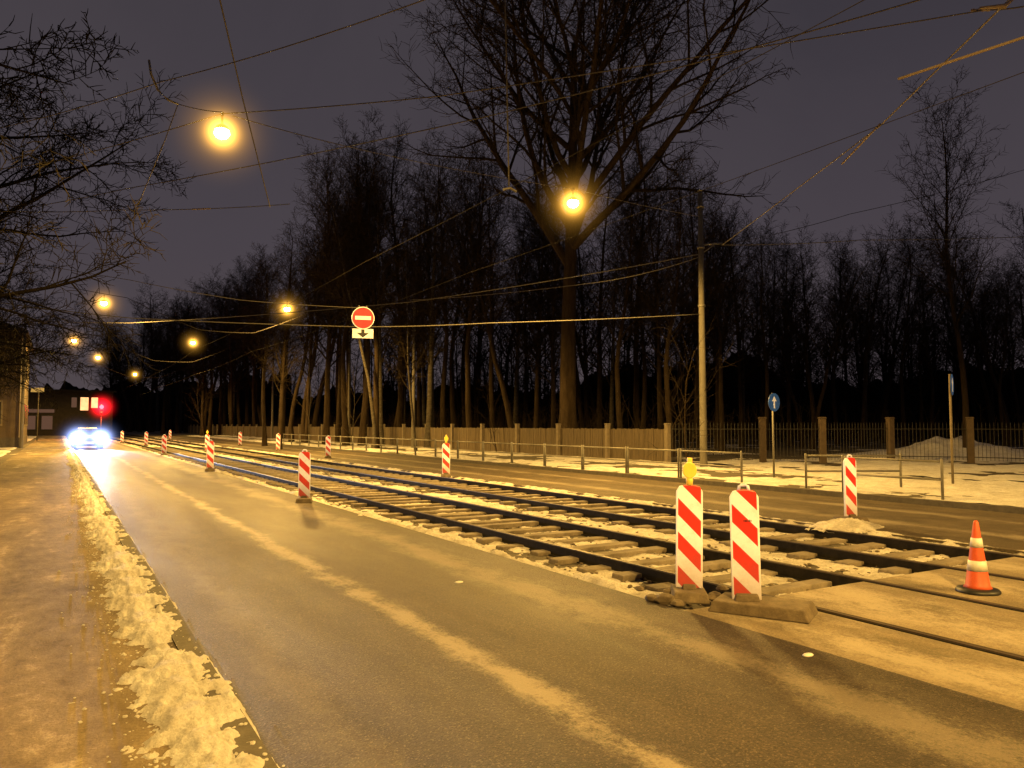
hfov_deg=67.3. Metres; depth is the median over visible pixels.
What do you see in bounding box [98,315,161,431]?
slender tree
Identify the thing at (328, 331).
slender tree
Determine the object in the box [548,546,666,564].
track sleeper
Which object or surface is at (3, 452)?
snow patch
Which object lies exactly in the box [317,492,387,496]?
track sleeper
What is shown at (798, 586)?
track sleeper
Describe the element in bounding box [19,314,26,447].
tram pole
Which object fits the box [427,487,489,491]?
track sleeper
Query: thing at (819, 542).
track sleeper
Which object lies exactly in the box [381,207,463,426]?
slender tree
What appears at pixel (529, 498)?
track sleeper
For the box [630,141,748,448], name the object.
slender tree
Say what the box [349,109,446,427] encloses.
slender tree
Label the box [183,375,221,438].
bare shrub
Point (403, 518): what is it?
track sleeper
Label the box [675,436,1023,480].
snow patch
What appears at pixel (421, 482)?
track sleeper
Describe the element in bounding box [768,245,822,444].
slender tree
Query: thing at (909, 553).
track sleeper
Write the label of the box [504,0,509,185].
overhead wire
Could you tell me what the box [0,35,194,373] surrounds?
street tree
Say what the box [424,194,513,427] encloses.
slender tree
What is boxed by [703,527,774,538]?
track sleeper
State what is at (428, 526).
track sleeper
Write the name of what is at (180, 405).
slender tree
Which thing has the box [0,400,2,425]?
window
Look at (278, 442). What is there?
barrier board
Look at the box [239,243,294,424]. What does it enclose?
slender tree
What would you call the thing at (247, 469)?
track sleeper
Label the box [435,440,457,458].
pedestrian railing
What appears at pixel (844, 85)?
sky
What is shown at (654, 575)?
tram rail
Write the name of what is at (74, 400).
window
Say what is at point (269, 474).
track sleeper
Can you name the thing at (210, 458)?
barrier board
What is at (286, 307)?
street lamp
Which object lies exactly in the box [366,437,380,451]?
pedestrian railing
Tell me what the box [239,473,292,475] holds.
track sleeper
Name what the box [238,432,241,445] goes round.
barrier board
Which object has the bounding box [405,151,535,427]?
slender tree
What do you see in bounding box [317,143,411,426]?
slender tree
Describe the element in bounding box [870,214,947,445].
slender tree
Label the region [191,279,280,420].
slender tree
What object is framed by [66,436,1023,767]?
road
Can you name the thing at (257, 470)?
track sleeper
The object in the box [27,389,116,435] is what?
end building
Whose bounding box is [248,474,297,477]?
track sleeper
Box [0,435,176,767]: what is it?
pavement
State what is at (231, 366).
slender tree
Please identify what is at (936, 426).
slender tree
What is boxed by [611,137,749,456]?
slender tree
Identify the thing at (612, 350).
slender tree
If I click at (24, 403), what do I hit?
window
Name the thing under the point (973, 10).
overhead wire
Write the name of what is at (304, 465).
barrier board
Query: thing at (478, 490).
track sleeper
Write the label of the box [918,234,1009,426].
slender tree
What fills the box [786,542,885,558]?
track sleeper
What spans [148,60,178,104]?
curved bracket
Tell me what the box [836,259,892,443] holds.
slender tree
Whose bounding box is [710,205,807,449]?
slender tree
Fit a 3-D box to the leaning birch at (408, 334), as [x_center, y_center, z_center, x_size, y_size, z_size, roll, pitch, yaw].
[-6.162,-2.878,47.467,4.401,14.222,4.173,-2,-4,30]
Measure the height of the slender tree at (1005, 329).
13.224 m
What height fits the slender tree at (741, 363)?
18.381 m
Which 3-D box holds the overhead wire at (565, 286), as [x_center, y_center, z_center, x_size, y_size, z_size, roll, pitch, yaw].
[-0.217,-4.518,36.175,1.926,1.765,20.931,2,-4,-38]
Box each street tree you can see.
[0,10,138,310]
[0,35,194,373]
[0,201,117,421]
[0,263,88,398]
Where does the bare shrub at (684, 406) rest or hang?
on the forest floor
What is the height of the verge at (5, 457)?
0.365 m
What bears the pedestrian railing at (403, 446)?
on the verge at (712, 473)
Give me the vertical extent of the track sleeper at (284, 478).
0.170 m
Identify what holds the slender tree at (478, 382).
on the forest floor
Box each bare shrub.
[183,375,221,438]
[279,316,334,434]
[322,346,382,445]
[472,369,501,451]
[644,352,716,455]
[654,314,741,462]
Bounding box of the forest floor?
[166,431,1023,481]
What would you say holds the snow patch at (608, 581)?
on the track bed
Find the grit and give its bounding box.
[98,484,609,726]
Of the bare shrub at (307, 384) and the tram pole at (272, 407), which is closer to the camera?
the bare shrub at (307, 384)
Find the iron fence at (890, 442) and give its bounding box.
[671,417,1023,462]
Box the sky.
[0,0,1023,400]
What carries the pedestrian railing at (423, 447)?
on the verge at (712, 473)
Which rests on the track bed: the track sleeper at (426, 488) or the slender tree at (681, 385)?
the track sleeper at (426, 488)
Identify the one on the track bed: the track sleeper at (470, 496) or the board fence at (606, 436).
the track sleeper at (470, 496)
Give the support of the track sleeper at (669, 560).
on the track bed
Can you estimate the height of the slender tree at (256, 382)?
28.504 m
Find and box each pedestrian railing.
[291,434,299,444]
[340,436,352,449]
[353,436,365,449]
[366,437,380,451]
[381,437,396,451]
[397,438,414,453]
[415,439,435,456]
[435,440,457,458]
[458,440,482,460]
[483,441,511,462]
[512,442,544,465]
[545,443,582,468]
[583,445,626,472]
[627,447,679,477]
[680,449,742,482]
[804,453,901,487]
[841,455,943,499]
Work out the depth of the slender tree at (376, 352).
51.62 m
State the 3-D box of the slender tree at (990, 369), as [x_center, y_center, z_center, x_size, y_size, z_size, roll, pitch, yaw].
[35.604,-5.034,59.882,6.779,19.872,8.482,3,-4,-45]
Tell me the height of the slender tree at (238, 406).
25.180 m
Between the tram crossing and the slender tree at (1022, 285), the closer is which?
the tram crossing
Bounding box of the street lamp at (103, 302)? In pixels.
[101,295,106,305]
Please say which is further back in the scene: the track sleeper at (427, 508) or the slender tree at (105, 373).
the slender tree at (105, 373)
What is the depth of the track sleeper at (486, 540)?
12.09 m
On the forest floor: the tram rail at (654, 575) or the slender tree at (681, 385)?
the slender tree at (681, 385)
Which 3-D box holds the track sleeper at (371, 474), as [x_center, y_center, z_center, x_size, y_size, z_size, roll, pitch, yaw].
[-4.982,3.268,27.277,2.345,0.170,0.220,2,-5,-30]
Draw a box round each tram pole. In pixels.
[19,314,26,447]
[271,361,273,438]
[348,325,350,434]
[411,300,415,447]
[697,189,722,466]
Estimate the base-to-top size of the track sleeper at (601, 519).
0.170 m
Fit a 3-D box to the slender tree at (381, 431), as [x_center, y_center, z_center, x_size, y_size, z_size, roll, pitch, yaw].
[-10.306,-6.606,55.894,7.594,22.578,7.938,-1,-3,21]
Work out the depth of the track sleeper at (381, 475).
26.82 m
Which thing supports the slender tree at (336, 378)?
on the forest floor
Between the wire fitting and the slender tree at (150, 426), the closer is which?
the wire fitting
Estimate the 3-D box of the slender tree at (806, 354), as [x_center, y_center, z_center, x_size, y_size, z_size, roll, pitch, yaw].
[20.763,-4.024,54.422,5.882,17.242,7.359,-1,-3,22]
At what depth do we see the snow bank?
4.62 m
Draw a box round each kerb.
[64,435,277,767]
[132,431,1023,513]
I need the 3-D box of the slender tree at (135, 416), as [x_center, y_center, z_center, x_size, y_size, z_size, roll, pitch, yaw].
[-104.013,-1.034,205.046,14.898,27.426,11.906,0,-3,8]
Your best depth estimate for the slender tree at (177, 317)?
121.06 m
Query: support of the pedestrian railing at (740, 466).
on the verge at (712, 473)
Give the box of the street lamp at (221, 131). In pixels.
[214,112,229,138]
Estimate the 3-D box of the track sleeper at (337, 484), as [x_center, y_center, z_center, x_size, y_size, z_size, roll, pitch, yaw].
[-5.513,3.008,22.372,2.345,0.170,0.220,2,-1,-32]
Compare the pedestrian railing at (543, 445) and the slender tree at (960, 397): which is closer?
the pedestrian railing at (543, 445)
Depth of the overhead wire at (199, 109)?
15.24 m
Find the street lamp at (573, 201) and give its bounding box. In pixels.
[568,187,578,207]
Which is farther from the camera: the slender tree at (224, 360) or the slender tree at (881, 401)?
the slender tree at (224, 360)
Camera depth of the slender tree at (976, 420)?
81.58 m
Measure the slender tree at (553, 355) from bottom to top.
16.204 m
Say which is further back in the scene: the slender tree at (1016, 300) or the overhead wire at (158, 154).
the slender tree at (1016, 300)
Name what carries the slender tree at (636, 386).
on the forest floor
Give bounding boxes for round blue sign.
[768,393,779,477]
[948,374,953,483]
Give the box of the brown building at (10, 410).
[0,322,33,447]
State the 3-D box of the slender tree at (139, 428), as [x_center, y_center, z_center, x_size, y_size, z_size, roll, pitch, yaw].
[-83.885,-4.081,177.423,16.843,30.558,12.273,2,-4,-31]
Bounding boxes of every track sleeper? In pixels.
[202,463,247,465]
[217,466,263,468]
[223,468,271,470]
[227,468,287,471]
[229,470,280,472]
[232,471,283,473]
[234,472,288,474]
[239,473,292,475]
[241,473,297,476]
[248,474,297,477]
[252,476,297,478]
[256,477,314,479]
[260,478,320,481]
[266,479,326,482]
[270,481,332,484]
[275,481,338,485]
[282,483,346,487]
[283,463,326,465]
[285,485,352,489]
[289,486,361,490]
[310,468,354,469]
[310,488,369,491]
[310,489,378,494]
[312,468,360,471]
[316,469,366,471]
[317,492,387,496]
[324,493,397,499]
[328,495,407,501]
[330,471,378,473]
[334,472,384,474]
[339,473,392,475]
[343,496,436,504]
[350,500,430,506]
[352,474,398,476]
[360,475,413,479]
[361,503,443,509]
[365,477,421,480]
[374,479,430,481]
[374,505,455,512]
[378,508,471,516]
[380,480,439,483]
[390,481,447,484]
[395,511,486,520]
[398,482,457,486]
[407,484,466,487]
[410,514,502,523]
[415,485,478,489]
[422,518,521,528]
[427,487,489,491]
[435,488,501,493]
[439,519,555,532]
[449,490,513,494]
[458,493,526,497]
[458,526,560,537]
[472,494,540,499]
[476,530,582,543]
[483,496,555,502]
[496,536,607,549]
[499,498,572,504]
[514,500,587,507]
[526,503,607,510]
[530,538,666,555]
[548,506,626,514]
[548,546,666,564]
[564,508,643,516]
[576,556,704,572]
[591,513,670,521]
[611,516,675,524]
[612,558,762,581]
[632,519,718,528]
[644,569,777,591]
[654,523,729,533]
[701,578,831,606]
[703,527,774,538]
[719,533,813,545]
[760,538,847,551]
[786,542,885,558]
[834,549,934,566]
[878,556,968,574]
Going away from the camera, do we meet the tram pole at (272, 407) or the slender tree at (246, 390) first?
the tram pole at (272, 407)
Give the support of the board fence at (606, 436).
on the verge at (712, 473)
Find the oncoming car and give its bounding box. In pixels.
[71,428,104,448]
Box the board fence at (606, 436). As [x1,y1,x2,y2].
[188,423,670,461]
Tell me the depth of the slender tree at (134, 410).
198.80 m
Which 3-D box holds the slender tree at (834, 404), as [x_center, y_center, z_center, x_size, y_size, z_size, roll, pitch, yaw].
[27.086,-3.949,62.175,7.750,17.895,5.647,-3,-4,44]
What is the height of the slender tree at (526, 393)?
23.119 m
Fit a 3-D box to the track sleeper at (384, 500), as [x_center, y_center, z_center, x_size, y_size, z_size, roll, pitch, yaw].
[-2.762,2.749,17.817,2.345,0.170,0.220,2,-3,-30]
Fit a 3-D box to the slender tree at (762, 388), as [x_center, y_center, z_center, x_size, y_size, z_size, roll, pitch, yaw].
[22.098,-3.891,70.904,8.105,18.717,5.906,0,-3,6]
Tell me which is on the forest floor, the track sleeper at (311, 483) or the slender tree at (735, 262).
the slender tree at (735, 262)
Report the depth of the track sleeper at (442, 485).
22.30 m
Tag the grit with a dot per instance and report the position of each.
(222, 655)
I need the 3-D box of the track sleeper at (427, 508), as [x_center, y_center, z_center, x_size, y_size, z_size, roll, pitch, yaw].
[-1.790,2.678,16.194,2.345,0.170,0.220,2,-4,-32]
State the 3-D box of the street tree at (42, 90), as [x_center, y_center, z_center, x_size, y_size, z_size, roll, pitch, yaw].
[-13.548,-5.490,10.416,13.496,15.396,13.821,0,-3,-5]
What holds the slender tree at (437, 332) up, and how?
on the forest floor
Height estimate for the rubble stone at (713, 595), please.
0.090 m
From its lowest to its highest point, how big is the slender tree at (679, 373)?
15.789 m
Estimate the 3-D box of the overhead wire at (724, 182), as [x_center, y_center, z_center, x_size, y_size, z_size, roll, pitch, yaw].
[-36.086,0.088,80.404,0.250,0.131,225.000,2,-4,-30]
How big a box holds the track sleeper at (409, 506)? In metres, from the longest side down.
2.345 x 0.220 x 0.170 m
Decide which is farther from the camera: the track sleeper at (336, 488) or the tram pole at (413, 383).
the tram pole at (413, 383)
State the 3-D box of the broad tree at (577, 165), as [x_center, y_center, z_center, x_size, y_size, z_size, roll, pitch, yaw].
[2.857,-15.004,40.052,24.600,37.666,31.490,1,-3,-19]
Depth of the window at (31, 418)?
114.21 m
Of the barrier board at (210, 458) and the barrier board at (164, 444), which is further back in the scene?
the barrier board at (164, 444)
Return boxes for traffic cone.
[955,520,1001,595]
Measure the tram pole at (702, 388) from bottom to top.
10.400 m
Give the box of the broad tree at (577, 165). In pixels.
[377,0,802,428]
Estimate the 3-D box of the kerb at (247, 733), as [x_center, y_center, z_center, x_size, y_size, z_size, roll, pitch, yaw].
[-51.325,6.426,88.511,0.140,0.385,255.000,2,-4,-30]
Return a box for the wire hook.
[503,187,516,191]
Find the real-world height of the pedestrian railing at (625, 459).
0.910 m
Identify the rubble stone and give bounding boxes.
[635,586,643,590]
[645,594,656,601]
[653,593,674,604]
[663,589,670,593]
[670,599,685,607]
[708,591,720,600]
[716,585,728,591]
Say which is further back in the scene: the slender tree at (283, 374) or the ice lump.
the slender tree at (283, 374)
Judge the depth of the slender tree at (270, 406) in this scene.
130.53 m
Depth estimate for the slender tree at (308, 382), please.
67.15 m
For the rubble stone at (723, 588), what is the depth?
7.67 m
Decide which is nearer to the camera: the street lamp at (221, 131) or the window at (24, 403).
the street lamp at (221, 131)
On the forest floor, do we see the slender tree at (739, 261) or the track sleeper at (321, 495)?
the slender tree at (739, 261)
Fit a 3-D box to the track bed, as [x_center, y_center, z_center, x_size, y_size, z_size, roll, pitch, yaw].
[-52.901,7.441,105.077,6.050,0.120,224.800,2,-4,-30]
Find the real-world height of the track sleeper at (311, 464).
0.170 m
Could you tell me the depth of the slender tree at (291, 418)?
70.68 m
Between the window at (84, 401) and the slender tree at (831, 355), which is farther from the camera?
the window at (84, 401)
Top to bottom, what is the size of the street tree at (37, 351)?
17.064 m
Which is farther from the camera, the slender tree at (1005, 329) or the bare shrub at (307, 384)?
the bare shrub at (307, 384)
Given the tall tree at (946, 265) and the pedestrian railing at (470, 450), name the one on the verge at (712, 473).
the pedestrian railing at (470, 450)
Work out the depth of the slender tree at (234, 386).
118.43 m
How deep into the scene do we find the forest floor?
43.79 m
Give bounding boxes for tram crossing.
[686,555,1023,710]
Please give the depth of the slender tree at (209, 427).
115.49 m
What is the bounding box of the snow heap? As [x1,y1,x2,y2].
[804,518,883,533]
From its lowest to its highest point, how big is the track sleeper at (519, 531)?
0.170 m
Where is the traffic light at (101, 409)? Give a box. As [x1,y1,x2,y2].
[100,404,103,434]
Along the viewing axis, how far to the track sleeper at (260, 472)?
27.91 m
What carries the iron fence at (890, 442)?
on the forest floor
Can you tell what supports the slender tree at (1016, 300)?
on the forest floor
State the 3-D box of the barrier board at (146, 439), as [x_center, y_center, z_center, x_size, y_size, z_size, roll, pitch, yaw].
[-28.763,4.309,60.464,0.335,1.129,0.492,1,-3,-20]
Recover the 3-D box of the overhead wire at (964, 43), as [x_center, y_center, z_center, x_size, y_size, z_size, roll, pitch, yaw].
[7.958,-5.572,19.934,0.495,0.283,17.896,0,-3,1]
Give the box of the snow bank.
[61,436,279,767]
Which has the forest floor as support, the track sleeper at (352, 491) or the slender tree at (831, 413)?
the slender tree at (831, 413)
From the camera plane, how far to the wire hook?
12.28 m
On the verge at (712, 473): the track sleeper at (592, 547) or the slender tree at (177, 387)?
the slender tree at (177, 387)
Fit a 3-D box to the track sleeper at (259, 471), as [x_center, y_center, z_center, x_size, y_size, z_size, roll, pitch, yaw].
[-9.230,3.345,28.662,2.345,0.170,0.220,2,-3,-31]
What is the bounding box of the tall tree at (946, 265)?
[862,65,1014,447]
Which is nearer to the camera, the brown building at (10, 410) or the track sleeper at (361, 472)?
the track sleeper at (361, 472)
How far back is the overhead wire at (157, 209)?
24.66 m
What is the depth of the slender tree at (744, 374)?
62.35 m
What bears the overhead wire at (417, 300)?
attached to the tram pole at (702, 388)
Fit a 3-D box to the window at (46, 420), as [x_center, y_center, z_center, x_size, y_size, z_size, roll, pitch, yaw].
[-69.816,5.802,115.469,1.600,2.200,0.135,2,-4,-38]
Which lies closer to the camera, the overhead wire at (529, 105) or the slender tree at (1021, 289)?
the overhead wire at (529, 105)
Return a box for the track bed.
[103,433,887,608]
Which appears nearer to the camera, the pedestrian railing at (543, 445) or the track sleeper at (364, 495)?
the track sleeper at (364, 495)
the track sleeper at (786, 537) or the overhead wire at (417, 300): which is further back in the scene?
the overhead wire at (417, 300)
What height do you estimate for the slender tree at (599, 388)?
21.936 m
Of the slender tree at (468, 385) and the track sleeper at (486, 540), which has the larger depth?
the slender tree at (468, 385)
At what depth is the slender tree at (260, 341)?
117.88 m
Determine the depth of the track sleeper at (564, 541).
11.58 m
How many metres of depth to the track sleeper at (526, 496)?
18.86 m
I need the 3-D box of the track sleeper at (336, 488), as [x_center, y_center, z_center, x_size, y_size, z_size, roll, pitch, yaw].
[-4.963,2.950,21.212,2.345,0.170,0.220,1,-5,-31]
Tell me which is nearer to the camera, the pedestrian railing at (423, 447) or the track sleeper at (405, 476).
the track sleeper at (405, 476)
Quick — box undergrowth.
[236,393,1023,456]
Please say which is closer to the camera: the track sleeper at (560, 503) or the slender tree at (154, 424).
the track sleeper at (560, 503)
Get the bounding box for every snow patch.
[0,436,36,467]
[104,438,1023,610]
[194,435,1023,506]
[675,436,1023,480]
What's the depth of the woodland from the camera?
84.82 m
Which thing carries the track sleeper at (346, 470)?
on the track bed
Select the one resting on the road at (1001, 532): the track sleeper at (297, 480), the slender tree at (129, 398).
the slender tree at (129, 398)
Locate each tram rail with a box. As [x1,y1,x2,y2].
[103,436,1023,661]
[110,435,1023,611]
[112,432,1023,560]
[113,434,1023,580]
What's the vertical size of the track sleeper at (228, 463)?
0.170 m
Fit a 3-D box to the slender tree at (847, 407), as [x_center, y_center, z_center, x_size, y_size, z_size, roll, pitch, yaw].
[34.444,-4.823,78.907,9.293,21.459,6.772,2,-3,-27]
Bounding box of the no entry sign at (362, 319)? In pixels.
[352,306,373,338]
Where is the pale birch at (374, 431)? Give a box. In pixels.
[279,133,403,448]
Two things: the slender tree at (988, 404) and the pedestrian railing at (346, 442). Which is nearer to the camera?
the pedestrian railing at (346, 442)
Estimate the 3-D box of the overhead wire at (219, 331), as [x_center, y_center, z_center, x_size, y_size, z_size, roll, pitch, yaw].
[-15.377,-4.057,44.608,22.704,2.278,0.024,2,-4,-30]
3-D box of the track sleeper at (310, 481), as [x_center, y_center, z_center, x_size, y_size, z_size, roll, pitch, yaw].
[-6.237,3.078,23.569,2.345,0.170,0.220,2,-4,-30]
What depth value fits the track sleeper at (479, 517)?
14.38 m
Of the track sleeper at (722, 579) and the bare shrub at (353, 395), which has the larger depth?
the bare shrub at (353, 395)
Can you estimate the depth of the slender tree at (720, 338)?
44.45 m
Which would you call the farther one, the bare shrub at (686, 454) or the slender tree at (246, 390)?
the slender tree at (246, 390)
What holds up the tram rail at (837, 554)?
on the track bed
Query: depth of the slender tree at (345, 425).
60.45 m
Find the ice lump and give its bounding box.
[802,653,813,656]
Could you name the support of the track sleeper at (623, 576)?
on the track bed
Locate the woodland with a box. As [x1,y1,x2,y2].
[43,259,1023,442]
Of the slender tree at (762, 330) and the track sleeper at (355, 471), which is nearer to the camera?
the track sleeper at (355, 471)
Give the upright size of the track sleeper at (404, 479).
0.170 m
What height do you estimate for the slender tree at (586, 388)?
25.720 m
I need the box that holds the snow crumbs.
[58,482,284,767]
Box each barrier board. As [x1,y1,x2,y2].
[120,431,123,442]
[143,432,148,445]
[160,434,167,454]
[204,430,209,451]
[205,439,214,470]
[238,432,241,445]
[275,433,280,450]
[295,449,311,502]
[325,435,330,457]
[441,435,450,477]
[670,458,709,603]
[708,483,817,623]
[833,454,868,521]
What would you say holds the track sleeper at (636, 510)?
on the track bed
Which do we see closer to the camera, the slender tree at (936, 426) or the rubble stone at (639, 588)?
the rubble stone at (639, 588)
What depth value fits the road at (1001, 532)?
17.05 m
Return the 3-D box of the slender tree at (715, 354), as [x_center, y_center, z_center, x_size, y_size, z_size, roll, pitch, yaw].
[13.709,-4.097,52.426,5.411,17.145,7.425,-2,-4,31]
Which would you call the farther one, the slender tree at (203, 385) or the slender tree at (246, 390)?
the slender tree at (246, 390)
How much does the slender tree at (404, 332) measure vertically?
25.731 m
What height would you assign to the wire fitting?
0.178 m
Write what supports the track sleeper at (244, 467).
on the track bed
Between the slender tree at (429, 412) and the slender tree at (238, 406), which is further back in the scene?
the slender tree at (238, 406)
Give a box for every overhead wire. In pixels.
[0,0,424,127]
[0,0,919,212]
[0,6,1023,169]
[0,204,288,211]
[0,302,698,326]
[1,257,358,307]
[3,254,697,322]
[19,276,426,332]
[35,328,313,361]
[49,355,255,377]
[114,72,1023,404]
[128,0,863,386]
[138,105,177,204]
[178,104,222,114]
[219,0,269,206]
[231,115,698,216]
[415,257,697,299]
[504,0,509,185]
[705,170,1022,248]
[722,0,1007,244]
[733,236,1023,244]
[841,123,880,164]
[898,36,1023,79]
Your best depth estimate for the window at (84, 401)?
118.61 m
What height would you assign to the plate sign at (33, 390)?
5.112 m
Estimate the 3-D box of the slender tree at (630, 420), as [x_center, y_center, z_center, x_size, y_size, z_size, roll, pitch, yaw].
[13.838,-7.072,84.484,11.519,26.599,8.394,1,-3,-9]
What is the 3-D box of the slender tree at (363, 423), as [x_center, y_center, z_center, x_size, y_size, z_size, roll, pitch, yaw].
[-12.325,-7.903,57.979,11.011,25.426,8.024,0,-3,-2]
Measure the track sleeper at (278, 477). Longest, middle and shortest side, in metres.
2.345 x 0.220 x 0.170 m
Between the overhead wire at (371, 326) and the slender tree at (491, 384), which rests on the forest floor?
the slender tree at (491, 384)
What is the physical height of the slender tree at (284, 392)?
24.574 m
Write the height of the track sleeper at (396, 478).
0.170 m
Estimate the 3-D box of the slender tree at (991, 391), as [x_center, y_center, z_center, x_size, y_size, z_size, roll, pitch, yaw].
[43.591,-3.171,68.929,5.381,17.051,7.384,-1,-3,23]
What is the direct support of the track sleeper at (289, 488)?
on the track bed
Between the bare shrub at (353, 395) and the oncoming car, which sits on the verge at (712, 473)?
the bare shrub at (353, 395)
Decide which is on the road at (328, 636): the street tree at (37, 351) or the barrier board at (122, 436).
the barrier board at (122, 436)
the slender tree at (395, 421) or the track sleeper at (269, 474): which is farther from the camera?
the slender tree at (395, 421)
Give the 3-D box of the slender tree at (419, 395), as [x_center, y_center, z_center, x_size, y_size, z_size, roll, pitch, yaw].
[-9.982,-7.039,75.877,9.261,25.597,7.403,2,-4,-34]
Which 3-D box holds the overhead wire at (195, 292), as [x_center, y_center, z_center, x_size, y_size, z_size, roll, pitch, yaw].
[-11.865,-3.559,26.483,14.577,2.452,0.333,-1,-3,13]
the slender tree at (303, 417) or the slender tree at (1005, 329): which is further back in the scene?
the slender tree at (303, 417)
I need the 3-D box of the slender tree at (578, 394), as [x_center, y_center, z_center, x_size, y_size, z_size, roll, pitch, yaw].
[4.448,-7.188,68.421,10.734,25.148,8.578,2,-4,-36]
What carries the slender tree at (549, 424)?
on the forest floor
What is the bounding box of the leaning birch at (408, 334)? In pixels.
[374,219,447,450]
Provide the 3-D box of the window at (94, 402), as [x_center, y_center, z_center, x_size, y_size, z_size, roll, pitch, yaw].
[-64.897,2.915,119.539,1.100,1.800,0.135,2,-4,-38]
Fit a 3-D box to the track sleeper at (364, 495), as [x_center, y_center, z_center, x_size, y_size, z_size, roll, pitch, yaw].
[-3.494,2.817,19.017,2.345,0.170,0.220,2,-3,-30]
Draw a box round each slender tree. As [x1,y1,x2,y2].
[81,301,142,431]
[90,326,132,430]
[91,330,129,390]
[94,341,142,430]
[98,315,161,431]
[100,352,131,431]
[101,323,148,430]
[109,277,172,431]
[109,301,158,431]
[113,342,139,431]
[121,310,175,430]
[128,304,188,432]
[132,313,171,421]
[134,324,162,430]
[138,305,189,431]
[142,288,219,425]
[145,313,192,433]
[146,299,195,432]
[150,294,201,432]
[152,287,222,425]
[156,295,233,434]
[157,324,209,432]
[161,300,198,432]
[167,279,248,434]
[171,301,227,434]
[177,304,227,434]
[181,285,248,434]
[185,263,269,425]
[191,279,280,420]
[192,255,290,424]
[194,281,231,425]
[194,286,241,413]
[203,275,268,434]
[211,255,259,418]
[213,287,276,425]
[216,278,279,425]
[225,252,290,425]
[227,243,307,445]
[238,264,292,425]
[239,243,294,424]
[257,244,317,448]
[260,220,311,438]
[267,239,322,425]
[271,201,356,441]
[272,109,419,445]
[282,146,361,441]
[283,156,374,443]
[287,233,341,442]
[292,163,406,426]
[296,141,410,444]
[296,190,359,426]
[298,186,388,441]
[299,191,380,441]
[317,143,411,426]
[322,133,415,448]
[327,137,422,445]
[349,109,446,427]
[366,188,464,426]
[372,201,441,426]
[381,119,487,427]
[381,187,453,427]
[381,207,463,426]
[386,142,480,447]
[386,148,466,427]
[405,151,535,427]
[419,153,504,427]
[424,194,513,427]
[426,110,529,427]
[440,155,537,427]
[450,175,523,425]
[477,227,550,426]
[480,189,555,427]
[487,210,557,427]
[498,180,591,427]
[500,168,608,428]
[505,180,608,426]
[505,181,563,427]
[507,176,580,428]
[507,212,589,427]
[537,229,598,363]
[542,155,638,428]
[544,181,624,428]
[567,150,692,428]
[578,171,688,428]
[579,220,652,428]
[589,112,691,428]
[589,206,669,428]
[602,175,696,395]
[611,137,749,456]
[624,173,716,428]
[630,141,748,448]
[640,218,740,417]
[646,196,710,443]
[661,207,734,446]
[671,189,760,451]
[675,200,752,448]
[677,206,766,441]
[706,201,785,446]
[709,267,775,443]
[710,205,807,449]
[711,205,776,361]
[711,242,795,441]
[742,220,824,438]
[742,233,819,445]
[765,217,845,447]
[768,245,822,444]
[788,224,889,449]
[796,227,897,444]
[810,259,883,439]
[813,235,867,440]
[822,206,934,446]
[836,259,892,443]
[847,286,907,439]
[861,216,943,442]
[861,247,915,429]
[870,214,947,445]
[872,276,934,440]
[876,237,968,438]
[904,202,1023,445]
[909,257,994,432]
[913,276,966,435]
[915,266,984,439]
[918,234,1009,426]
[932,219,1009,443]
[933,263,1014,437]
[960,251,1023,446]
[965,254,1023,441]
[975,268,1023,444]
[985,201,1023,362]
[987,244,1023,363]
[987,260,1023,322]
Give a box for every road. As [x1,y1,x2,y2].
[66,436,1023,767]
[112,431,1023,553]
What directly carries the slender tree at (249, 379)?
on the forest floor
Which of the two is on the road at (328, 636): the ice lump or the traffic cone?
the ice lump
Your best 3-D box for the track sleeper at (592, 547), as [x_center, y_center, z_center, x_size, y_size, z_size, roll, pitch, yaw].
[1.295,2.402,11.080,2.345,0.170,0.220,1,-2,-30]
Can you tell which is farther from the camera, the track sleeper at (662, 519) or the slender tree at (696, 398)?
the slender tree at (696, 398)
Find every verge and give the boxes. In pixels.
[0,435,42,463]
[135,431,1015,506]
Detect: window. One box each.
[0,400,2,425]
[24,403,25,425]
[27,415,35,429]
[40,415,52,429]
[70,397,77,407]
[79,397,88,410]
[90,397,98,408]
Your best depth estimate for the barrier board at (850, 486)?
12.84 m
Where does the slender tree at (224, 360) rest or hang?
on the forest floor
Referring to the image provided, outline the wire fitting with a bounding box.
[979,0,1012,8]
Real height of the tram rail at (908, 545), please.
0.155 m
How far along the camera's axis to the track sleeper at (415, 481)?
23.88 m
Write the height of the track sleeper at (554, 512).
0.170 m
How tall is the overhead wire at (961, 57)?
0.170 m
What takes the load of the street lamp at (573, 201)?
hanging from the overhead wire at (445, 167)
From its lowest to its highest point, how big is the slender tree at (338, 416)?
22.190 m
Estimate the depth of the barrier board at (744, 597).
6.82 m
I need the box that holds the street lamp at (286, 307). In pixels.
[284,301,289,310]
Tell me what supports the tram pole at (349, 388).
on the verge at (712, 473)
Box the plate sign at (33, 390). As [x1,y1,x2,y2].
[31,388,43,440]
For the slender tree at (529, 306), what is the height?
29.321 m
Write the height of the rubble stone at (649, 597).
0.075 m

